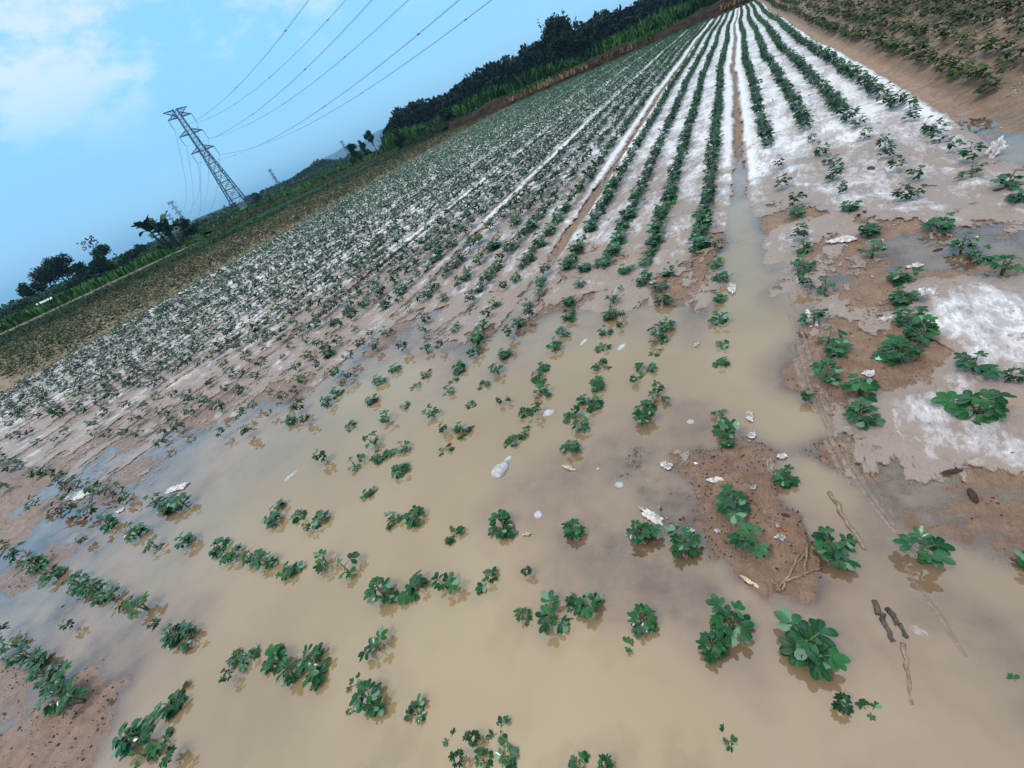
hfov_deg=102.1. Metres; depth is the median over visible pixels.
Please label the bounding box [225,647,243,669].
peanut plant
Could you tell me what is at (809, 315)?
film scrap
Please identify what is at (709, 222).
peanut plant
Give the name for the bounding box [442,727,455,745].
peanut plant
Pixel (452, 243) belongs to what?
peanut plant
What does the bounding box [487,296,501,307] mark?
peanut plant
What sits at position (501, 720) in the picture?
peanut plant
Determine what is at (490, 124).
peanut crop
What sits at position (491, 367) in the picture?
peanut plant
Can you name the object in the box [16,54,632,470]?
mulch film
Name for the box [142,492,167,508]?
peanut plant
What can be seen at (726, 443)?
peanut plant
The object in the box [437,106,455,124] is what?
bushy tree
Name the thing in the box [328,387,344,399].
peanut plant
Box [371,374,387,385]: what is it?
peanut plant
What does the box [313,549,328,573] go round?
peanut plant
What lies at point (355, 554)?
peanut plant
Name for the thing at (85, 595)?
peanut plant
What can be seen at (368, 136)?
slender tree
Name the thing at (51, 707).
peanut plant
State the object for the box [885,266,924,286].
peanut plant
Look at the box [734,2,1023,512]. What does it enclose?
mulch film
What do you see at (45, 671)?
peanut plant
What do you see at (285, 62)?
power line
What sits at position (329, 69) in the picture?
power line
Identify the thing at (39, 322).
green crop
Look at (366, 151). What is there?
tree
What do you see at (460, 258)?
peanut plant
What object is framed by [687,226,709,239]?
peanut plant
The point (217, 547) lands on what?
peanut plant
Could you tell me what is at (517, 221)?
peanut plant
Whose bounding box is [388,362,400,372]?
peanut plant
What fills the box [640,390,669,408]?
peanut plant
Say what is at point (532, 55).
dark wood
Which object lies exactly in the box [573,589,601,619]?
peanut plant
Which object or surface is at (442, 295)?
peanut plant
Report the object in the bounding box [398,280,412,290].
peanut plant
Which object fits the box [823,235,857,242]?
film scrap
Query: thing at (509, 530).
peanut plant
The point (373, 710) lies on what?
peanut plant
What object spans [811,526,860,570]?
peanut plant
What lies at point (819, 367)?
peanut plant
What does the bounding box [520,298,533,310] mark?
peanut plant
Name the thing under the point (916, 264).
film scrap
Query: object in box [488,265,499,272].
peanut plant
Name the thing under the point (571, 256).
peanut plant
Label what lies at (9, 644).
peanut plant
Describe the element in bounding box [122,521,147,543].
peanut plant
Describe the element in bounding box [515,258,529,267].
peanut plant
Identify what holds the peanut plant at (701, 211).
on the mulch film at (688, 192)
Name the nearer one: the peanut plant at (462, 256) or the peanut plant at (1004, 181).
the peanut plant at (1004, 181)
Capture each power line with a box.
[176,0,307,129]
[189,0,372,145]
[199,0,457,162]
[200,3,343,121]
[208,0,408,138]
[220,0,491,154]
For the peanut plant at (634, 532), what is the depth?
1.56 m
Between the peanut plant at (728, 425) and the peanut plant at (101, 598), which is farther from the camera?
the peanut plant at (101, 598)
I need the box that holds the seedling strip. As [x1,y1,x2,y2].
[0,105,507,378]
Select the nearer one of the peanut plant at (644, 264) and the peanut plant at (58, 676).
the peanut plant at (58, 676)
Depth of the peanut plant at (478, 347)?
3.21 m
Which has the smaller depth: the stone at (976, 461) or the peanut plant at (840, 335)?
the stone at (976, 461)
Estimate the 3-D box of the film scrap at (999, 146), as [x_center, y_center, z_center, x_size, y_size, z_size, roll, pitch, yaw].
[3.330,-1.619,2.842,0.048,0.174,0.107,1,22,-40]
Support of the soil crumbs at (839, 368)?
on the ground at (952, 510)
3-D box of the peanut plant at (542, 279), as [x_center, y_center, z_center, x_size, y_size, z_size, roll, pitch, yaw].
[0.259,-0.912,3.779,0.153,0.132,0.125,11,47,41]
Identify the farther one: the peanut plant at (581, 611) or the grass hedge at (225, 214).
the grass hedge at (225, 214)
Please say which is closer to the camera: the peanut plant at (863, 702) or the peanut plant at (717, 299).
the peanut plant at (863, 702)
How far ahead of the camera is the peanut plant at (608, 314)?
2.94 m
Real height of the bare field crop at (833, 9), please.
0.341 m
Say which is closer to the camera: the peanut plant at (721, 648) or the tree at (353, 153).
the peanut plant at (721, 648)
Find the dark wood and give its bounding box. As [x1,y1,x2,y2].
[382,0,689,141]
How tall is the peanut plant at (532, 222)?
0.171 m
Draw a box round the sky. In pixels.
[0,0,636,311]
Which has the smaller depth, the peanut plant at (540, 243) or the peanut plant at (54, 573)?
the peanut plant at (54, 573)
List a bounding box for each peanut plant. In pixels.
[0,635,24,655]
[0,644,31,669]
[13,551,49,576]
[19,645,49,674]
[24,659,60,689]
[31,676,80,717]
[36,660,72,697]
[37,562,67,588]
[55,680,89,717]
[60,569,82,585]
[65,573,92,596]
[76,577,110,600]
[87,512,117,533]
[91,583,119,607]
[109,710,158,760]
[114,592,133,612]
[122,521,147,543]
[122,591,149,619]
[130,735,153,767]
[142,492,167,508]
[142,534,163,553]
[144,726,172,762]
[154,680,187,721]
[157,493,179,516]
[159,619,186,649]
[169,492,191,510]
[174,530,194,548]
[177,622,196,653]
[208,537,230,558]
[218,542,241,565]
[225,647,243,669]
[237,547,261,566]
[238,644,259,671]
[251,551,277,570]
[260,642,286,675]
[261,510,280,528]
[268,498,284,515]
[274,656,306,685]
[275,560,303,580]
[280,413,297,426]
[289,509,306,523]
[301,642,330,682]
[302,665,319,691]
[311,509,328,529]
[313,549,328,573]
[318,395,331,406]
[321,347,334,358]
[325,317,338,325]
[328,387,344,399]
[337,551,359,578]
[340,304,349,315]
[345,419,356,431]
[345,704,355,726]
[346,672,361,693]
[347,454,364,470]
[349,678,385,717]
[358,624,387,661]
[360,485,376,499]
[362,431,378,448]
[363,576,398,605]
[365,393,378,405]
[369,448,393,464]
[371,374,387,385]
[376,298,390,309]
[378,326,393,335]
[378,410,389,423]
[384,511,402,529]
[386,264,396,273]
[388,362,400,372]
[389,284,405,294]
[391,460,409,478]
[393,440,409,452]
[397,570,428,604]
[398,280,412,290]
[399,401,409,408]
[402,505,423,528]
[404,693,425,723]
[420,341,430,350]
[420,368,430,378]
[420,403,440,417]
[421,260,430,272]
[421,287,432,297]
[423,281,437,291]
[427,253,440,264]
[431,571,459,594]
[434,246,446,255]
[437,291,448,300]
[439,444,453,455]
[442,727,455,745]
[443,385,453,395]
[444,235,457,247]
[444,525,464,544]
[449,259,459,269]
[450,253,465,263]
[450,321,460,332]
[451,360,465,375]
[452,421,474,438]
[453,251,467,260]
[454,270,471,280]
[465,399,476,409]
[469,328,484,343]
[470,254,484,263]
[470,280,484,292]
[471,343,481,352]
[474,319,487,331]
[474,747,492,767]
[475,566,497,594]
[477,380,489,390]
[482,269,495,279]
[486,715,509,745]
[487,238,500,247]
[487,257,502,270]
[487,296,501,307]
[487,363,502,373]
[488,240,500,249]
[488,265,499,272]
[488,509,517,539]
[495,742,518,767]
[496,348,514,360]
[502,236,520,250]
[502,434,521,447]
[510,212,521,224]
[510,271,521,282]
[511,318,525,326]
[513,607,532,626]
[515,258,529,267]
[518,407,533,418]
[519,423,531,439]
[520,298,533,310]
[521,253,534,261]
[522,252,537,262]
[523,222,535,230]
[528,218,538,227]
[529,209,544,218]
[530,235,548,249]
[530,371,546,387]
[531,286,545,296]
[533,276,547,287]
[533,384,551,395]
[535,590,571,634]
[536,361,550,371]
[537,224,555,236]
[538,222,557,234]
[546,336,562,349]
[550,214,563,223]
[551,210,563,220]
[554,202,571,211]
[555,326,570,336]
[557,255,575,268]
[559,440,580,453]
[560,294,575,306]
[560,306,576,321]
[561,518,585,539]
[562,257,575,269]
[562,411,575,423]
[563,251,577,263]
[565,593,577,609]
[568,750,589,767]
[570,241,583,252]
[570,414,589,431]
[573,276,585,286]
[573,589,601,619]
[576,261,590,272]
[576,394,593,404]
[582,219,597,231]
[582,223,595,232]
[586,394,603,413]
[588,375,605,391]
[590,358,610,368]
[594,252,611,268]
[594,342,611,351]
[595,193,611,205]
[597,324,613,335]
[601,306,616,319]
[602,241,619,256]
[604,290,619,302]
[607,242,620,252]
[610,232,626,243]
[614,215,632,230]
[615,226,627,236]
[617,263,636,274]
[622,208,636,220]
[623,636,633,652]
[625,520,661,544]
[627,603,657,637]
[632,401,656,423]
[634,362,656,377]
[635,270,652,286]
[637,256,653,267]
[639,242,658,252]
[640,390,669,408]
[641,247,656,260]
[644,229,664,244]
[645,219,668,234]
[645,230,665,242]
[646,324,661,333]
[648,331,669,344]
[650,281,668,291]
[652,201,669,212]
[653,207,668,218]
[653,290,673,302]
[657,316,675,334]
[659,188,677,200]
[660,194,677,205]
[662,180,674,189]
[662,265,674,276]
[664,524,701,558]
[686,236,707,250]
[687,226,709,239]
[691,204,712,216]
[691,217,713,229]
[691,236,713,246]
[692,204,713,216]
[693,209,712,221]
[693,224,707,234]
[696,630,728,664]
[699,187,715,197]
[705,593,755,645]
[706,257,723,268]
[707,311,730,325]
[710,271,729,281]
[710,409,727,420]
[712,292,727,302]
[712,356,730,367]
[712,417,740,438]
[715,339,728,348]
[715,483,750,523]
[719,436,735,447]
[719,723,737,752]
[726,521,768,557]
[773,464,800,488]
[774,606,850,681]
[786,203,806,216]
[790,240,813,255]
[790,255,817,273]
[797,308,828,323]
[809,358,843,384]
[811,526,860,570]
[816,279,836,293]
[816,326,847,343]
[822,337,853,357]
[839,200,862,210]
[839,373,880,401]
[841,397,885,430]
[855,698,881,720]
[857,240,887,257]
[858,220,884,237]
[871,334,926,364]
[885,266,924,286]
[887,285,926,306]
[891,306,928,324]
[893,525,955,568]
[900,314,940,344]
[920,212,955,233]
[930,388,1017,424]
[946,231,982,252]
[953,350,1008,377]
[954,163,986,178]
[965,244,996,262]
[985,254,1023,275]
[989,168,1023,187]
[1004,187,1023,201]
[1014,550,1023,566]
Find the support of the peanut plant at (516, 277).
on the mulch film at (510, 292)
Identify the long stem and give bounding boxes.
[827,491,865,549]
[900,642,913,704]
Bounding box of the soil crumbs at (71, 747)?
[0,564,123,767]
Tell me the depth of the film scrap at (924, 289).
2.05 m
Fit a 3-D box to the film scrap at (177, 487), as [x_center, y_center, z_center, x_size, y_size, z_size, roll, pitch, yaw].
[-2.599,0.803,3.203,0.237,0.017,0.081,-18,35,11]
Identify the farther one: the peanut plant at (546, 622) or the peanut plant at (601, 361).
the peanut plant at (601, 361)
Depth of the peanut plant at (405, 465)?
2.40 m
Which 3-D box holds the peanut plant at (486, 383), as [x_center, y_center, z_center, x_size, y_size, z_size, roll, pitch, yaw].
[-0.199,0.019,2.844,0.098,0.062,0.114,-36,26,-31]
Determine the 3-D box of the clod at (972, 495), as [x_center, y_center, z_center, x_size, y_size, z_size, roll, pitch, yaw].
[1.472,0.357,1.322,0.020,0.019,0.065,-2,39,30]
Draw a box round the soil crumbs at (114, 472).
[0,348,334,732]
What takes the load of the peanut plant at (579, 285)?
on the mulch film at (688, 192)
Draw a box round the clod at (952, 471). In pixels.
[943,469,962,474]
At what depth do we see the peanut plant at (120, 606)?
2.31 m
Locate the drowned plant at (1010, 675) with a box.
[1005,668,1023,682]
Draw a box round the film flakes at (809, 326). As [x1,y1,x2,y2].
[456,110,1017,518]
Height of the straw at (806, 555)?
0.010 m
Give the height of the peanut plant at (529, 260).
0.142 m
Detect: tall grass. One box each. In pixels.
[0,149,382,332]
[378,0,719,152]
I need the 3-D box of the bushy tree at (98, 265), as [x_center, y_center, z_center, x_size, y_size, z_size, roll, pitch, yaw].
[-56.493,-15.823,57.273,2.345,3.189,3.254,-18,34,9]
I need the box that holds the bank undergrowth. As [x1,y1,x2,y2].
[401,77,551,147]
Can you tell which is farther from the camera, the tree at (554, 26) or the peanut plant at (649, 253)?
the tree at (554, 26)
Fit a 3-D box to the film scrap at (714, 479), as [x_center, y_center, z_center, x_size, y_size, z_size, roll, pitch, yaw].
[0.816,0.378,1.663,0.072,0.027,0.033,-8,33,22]
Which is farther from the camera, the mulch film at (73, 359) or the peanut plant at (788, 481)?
the mulch film at (73, 359)
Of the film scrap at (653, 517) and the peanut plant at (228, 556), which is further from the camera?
the peanut plant at (228, 556)
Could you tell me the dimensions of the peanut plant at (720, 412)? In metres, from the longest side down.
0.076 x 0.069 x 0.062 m
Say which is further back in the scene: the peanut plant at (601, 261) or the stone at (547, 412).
the peanut plant at (601, 261)
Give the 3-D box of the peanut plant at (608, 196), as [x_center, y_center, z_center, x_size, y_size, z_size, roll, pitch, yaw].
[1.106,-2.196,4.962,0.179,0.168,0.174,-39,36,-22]
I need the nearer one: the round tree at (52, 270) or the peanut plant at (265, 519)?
the peanut plant at (265, 519)
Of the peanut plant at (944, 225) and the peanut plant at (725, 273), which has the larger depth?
the peanut plant at (725, 273)
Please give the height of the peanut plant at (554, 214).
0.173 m
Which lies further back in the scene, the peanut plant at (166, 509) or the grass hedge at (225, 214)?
the grass hedge at (225, 214)
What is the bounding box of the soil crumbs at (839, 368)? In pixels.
[474,97,1021,549]
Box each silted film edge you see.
[787,294,917,555]
[902,565,966,655]
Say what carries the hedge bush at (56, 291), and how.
on the ground at (952, 510)
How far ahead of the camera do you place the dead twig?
2.90 m
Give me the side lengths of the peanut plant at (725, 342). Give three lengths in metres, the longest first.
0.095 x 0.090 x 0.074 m
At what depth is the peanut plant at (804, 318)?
2.17 m
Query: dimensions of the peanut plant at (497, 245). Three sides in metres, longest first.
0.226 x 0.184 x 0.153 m
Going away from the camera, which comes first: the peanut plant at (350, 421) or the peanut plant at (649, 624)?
the peanut plant at (649, 624)
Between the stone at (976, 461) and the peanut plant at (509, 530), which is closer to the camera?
the stone at (976, 461)
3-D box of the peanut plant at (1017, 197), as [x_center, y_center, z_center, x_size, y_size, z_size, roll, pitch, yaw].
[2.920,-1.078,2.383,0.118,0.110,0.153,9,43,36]
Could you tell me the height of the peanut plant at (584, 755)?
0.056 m
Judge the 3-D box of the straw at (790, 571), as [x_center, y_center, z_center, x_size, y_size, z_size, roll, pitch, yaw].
[0.892,0.601,1.327,0.140,0.015,0.011,-42,37,-26]
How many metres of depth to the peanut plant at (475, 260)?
4.87 m
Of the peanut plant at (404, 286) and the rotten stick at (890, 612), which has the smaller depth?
the rotten stick at (890, 612)
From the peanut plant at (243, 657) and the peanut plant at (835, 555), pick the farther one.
the peanut plant at (243, 657)
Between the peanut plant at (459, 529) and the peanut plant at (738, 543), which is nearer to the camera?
the peanut plant at (738, 543)
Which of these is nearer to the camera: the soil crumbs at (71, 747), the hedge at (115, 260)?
the soil crumbs at (71, 747)
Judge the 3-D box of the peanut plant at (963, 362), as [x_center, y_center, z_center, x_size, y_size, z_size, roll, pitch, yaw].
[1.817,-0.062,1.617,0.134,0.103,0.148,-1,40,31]
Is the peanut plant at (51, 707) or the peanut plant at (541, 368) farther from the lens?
the peanut plant at (541, 368)
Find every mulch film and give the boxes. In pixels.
[0,64,609,458]
[0,75,583,439]
[0,83,564,422]
[0,97,532,407]
[0,114,496,397]
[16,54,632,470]
[47,41,662,487]
[110,31,685,503]
[386,19,712,343]
[521,8,737,558]
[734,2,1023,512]
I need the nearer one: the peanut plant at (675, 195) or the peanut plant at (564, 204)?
the peanut plant at (675, 195)
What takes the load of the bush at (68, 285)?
on the ground at (952, 510)
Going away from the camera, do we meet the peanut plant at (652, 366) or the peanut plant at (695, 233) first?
the peanut plant at (652, 366)
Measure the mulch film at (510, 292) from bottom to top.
0.124 m
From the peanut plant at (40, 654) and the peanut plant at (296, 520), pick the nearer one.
the peanut plant at (40, 654)
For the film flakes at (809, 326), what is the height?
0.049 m
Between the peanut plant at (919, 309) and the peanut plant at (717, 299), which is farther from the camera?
the peanut plant at (717, 299)
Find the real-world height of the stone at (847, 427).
0.013 m
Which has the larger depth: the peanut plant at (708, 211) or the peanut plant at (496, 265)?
the peanut plant at (496, 265)
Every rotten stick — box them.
[871,600,895,641]
[884,607,908,638]
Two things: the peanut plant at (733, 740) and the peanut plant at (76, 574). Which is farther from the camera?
the peanut plant at (76, 574)
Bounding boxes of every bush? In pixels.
[0,297,43,317]
[46,286,65,297]
[62,281,78,290]
[118,247,146,263]
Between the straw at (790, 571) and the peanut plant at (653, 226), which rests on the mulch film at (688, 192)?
the peanut plant at (653, 226)
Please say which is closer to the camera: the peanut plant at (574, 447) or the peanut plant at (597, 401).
the peanut plant at (574, 447)
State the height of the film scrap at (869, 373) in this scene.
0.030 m
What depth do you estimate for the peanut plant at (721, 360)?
2.19 m
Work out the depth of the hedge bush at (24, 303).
76.09 m
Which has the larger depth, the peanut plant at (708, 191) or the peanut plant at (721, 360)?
the peanut plant at (708, 191)
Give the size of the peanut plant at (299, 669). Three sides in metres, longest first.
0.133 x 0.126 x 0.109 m
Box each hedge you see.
[0,202,237,316]
[116,206,240,263]
[244,156,346,205]
[245,150,363,204]
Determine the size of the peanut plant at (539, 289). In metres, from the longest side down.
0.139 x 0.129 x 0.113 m
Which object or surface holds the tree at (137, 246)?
on the ground at (952, 510)
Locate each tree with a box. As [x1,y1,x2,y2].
[15,282,49,300]
[27,252,75,288]
[71,261,99,283]
[76,235,128,271]
[88,259,113,276]
[131,210,185,249]
[134,244,145,248]
[151,241,183,252]
[172,216,202,239]
[249,192,262,203]
[345,143,363,164]
[358,140,372,156]
[363,130,376,150]
[393,129,407,149]
[416,127,426,137]
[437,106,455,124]
[537,10,579,64]
[575,23,600,57]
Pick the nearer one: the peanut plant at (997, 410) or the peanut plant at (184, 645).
the peanut plant at (997, 410)
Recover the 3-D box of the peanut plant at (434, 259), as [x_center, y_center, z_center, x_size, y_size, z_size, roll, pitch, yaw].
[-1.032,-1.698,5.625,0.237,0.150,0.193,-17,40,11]
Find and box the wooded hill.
[43,201,246,294]
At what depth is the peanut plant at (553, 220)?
5.04 m
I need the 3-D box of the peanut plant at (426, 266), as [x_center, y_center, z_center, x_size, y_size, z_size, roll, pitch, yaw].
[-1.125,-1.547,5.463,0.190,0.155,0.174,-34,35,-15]
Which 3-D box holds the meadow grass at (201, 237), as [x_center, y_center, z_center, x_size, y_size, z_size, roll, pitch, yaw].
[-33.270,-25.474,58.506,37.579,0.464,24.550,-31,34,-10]
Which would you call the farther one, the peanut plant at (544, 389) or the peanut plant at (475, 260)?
the peanut plant at (475, 260)
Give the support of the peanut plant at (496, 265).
on the mulch film at (510, 292)
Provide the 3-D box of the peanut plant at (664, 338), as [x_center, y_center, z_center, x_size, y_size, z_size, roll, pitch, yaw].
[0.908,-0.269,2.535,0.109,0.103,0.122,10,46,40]
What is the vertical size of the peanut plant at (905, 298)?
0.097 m
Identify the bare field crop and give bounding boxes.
[765,0,901,30]
[825,0,1023,94]
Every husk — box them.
[562,464,575,470]
[739,575,759,588]
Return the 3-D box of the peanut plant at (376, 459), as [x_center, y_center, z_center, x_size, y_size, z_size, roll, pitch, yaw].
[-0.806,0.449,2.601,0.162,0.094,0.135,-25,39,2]
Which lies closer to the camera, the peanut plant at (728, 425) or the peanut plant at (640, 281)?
the peanut plant at (728, 425)
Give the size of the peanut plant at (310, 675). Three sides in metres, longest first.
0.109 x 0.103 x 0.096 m
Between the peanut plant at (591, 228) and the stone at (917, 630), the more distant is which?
the peanut plant at (591, 228)
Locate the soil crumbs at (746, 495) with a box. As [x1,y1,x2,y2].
[619,388,829,577]
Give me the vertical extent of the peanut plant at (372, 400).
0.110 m
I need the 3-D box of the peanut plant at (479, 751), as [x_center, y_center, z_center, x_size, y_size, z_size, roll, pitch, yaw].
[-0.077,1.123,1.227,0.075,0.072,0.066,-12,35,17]
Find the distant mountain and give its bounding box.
[282,129,382,182]
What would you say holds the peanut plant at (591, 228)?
on the mulch film at (688, 192)
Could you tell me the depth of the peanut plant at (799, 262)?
2.57 m
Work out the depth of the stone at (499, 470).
2.12 m
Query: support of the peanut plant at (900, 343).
on the mulch film at (973, 314)
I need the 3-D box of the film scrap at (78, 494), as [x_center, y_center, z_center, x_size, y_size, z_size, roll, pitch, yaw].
[-3.941,1.001,3.748,0.388,0.020,0.162,-14,32,12]
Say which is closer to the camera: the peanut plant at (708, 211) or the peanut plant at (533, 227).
the peanut plant at (708, 211)
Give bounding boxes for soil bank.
[204,126,447,234]
[448,0,753,129]
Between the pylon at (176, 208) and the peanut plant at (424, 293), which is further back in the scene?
the pylon at (176, 208)
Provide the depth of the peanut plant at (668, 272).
3.12 m
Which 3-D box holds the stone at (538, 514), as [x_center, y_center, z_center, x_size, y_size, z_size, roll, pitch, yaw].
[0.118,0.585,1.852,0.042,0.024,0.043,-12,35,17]
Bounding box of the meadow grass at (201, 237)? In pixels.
[162,156,383,256]
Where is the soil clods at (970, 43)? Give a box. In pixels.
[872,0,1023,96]
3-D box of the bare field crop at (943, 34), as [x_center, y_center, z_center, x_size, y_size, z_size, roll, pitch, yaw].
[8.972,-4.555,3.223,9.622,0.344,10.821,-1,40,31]
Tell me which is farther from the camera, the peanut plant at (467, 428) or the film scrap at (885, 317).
the peanut plant at (467, 428)
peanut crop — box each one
[0,0,799,392]
[0,32,1023,767]
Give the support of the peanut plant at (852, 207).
on the mulch film at (973, 314)
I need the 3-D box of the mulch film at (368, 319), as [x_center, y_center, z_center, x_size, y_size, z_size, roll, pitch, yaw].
[6.665,-16.883,22.172,2.131,0.108,55.560,-2,39,29]
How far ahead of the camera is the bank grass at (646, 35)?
46.70 m
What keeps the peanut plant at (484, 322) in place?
on the mulch film at (510, 292)
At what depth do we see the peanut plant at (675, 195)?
4.39 m
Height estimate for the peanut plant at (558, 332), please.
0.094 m
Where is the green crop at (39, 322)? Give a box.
[0,128,446,346]
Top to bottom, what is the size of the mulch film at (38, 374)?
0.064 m
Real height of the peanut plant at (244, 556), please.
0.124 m
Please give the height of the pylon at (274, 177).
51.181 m
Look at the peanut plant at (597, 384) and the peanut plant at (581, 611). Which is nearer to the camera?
the peanut plant at (581, 611)
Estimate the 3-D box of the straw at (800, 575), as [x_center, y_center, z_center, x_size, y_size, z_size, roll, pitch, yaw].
[0.921,0.602,1.308,0.119,0.016,0.010,-23,33,1]
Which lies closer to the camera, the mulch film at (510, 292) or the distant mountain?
the mulch film at (510, 292)
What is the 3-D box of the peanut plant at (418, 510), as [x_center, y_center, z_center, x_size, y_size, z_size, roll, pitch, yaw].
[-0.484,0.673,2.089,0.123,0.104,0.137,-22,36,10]
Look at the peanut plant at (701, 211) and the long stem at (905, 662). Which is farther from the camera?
the peanut plant at (701, 211)
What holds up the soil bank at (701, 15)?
on the ground at (952, 510)
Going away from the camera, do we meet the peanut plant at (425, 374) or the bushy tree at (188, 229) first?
the peanut plant at (425, 374)
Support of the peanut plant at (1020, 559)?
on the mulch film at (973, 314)
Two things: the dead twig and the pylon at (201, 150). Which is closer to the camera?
the dead twig
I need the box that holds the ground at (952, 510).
[0,0,1023,767]
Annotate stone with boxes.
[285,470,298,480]
[491,461,508,478]
[534,510,541,517]
[542,409,554,416]
[615,481,623,488]
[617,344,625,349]
[842,424,852,430]
[909,625,927,636]
[965,456,988,466]
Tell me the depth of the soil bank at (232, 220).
58.72 m
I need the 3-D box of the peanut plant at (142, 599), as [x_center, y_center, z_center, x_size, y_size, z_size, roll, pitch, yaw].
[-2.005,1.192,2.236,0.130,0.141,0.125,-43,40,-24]
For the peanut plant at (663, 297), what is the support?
on the mulch film at (688, 192)
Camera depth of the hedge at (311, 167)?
198.56 m
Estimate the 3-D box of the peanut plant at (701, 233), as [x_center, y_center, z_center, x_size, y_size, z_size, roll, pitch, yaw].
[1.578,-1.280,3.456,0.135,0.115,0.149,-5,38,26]
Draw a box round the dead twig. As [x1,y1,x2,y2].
[690,259,712,280]
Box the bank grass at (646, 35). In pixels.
[468,2,715,112]
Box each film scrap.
[64,489,89,501]
[165,481,189,493]
[638,506,663,525]
[660,461,672,469]
[706,476,723,482]
[727,282,735,294]
[745,410,753,421]
[747,431,756,438]
[774,534,785,540]
[777,452,787,458]
[805,309,817,325]
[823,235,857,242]
[862,369,875,376]
[877,313,894,320]
[905,262,923,267]
[914,286,938,295]
[983,135,1008,157]
[1007,331,1023,340]
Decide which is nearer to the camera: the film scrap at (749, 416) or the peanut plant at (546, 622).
the peanut plant at (546, 622)
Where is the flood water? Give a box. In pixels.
[0,121,1023,767]
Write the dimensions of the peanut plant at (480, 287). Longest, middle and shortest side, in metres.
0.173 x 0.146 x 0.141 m
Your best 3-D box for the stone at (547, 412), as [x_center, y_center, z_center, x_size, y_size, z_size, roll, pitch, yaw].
[0.210,0.167,2.376,0.083,0.038,0.055,-12,35,17]
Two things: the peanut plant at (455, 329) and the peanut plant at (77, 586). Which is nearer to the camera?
the peanut plant at (77, 586)
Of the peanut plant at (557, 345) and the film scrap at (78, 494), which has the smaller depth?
the peanut plant at (557, 345)
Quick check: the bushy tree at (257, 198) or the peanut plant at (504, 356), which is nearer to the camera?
the peanut plant at (504, 356)
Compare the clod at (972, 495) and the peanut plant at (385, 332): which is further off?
the peanut plant at (385, 332)
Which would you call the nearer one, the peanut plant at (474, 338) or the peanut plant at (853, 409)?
the peanut plant at (853, 409)
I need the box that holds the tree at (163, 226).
[131,210,185,249]
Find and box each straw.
[770,577,780,591]
[776,550,808,590]
[781,553,799,590]
[785,567,820,581]
[803,542,808,575]
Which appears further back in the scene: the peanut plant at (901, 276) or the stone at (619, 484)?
the peanut plant at (901, 276)
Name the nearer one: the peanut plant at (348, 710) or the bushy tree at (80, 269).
the peanut plant at (348, 710)
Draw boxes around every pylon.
[163,106,247,208]
[167,200,185,218]
[267,169,279,184]
[340,140,349,155]
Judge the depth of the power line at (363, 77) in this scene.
94.61 m
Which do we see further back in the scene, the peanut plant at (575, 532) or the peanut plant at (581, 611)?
the peanut plant at (575, 532)
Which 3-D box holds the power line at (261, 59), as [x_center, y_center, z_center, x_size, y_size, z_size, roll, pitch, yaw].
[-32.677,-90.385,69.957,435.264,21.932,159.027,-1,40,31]
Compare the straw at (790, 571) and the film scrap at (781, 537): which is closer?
the straw at (790, 571)
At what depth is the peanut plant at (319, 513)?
2.31 m
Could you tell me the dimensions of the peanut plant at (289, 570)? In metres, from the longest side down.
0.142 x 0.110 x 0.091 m
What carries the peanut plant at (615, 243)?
on the mulch film at (688, 192)
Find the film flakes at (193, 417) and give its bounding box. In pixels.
[26,313,419,514]
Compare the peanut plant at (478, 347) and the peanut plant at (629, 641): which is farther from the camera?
the peanut plant at (478, 347)
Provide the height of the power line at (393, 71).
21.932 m
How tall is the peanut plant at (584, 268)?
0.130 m
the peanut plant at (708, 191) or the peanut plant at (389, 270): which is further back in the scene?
the peanut plant at (389, 270)
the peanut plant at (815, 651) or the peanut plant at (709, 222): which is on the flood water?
the peanut plant at (815, 651)
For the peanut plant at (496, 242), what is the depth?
5.17 m
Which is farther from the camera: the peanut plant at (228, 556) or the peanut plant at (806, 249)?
the peanut plant at (806, 249)
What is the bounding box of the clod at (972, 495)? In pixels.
[967,488,978,503]
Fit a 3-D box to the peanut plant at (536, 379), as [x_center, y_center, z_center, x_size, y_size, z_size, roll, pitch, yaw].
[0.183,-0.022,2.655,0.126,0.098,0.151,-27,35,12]
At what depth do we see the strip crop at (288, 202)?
38.69 m
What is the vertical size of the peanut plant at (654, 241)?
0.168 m
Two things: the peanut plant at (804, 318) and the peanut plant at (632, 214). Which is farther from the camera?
the peanut plant at (632, 214)
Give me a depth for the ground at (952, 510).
2.21 m
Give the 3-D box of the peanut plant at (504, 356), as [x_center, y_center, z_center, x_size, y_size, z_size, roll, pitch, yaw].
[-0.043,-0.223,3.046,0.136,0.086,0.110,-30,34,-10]
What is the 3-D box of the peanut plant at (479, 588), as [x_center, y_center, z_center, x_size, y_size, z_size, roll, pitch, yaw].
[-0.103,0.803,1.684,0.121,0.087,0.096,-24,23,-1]
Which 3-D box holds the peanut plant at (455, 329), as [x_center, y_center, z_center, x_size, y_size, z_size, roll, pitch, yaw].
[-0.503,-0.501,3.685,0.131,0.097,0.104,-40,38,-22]
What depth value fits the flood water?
1.75 m
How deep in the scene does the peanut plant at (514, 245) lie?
4.84 m
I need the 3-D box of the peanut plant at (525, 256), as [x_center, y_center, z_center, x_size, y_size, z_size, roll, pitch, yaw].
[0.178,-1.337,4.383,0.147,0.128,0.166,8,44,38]
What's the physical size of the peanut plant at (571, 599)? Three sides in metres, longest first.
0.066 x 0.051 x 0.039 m
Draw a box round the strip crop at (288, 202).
[141,150,402,273]
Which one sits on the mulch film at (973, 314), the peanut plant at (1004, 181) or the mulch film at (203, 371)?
the peanut plant at (1004, 181)

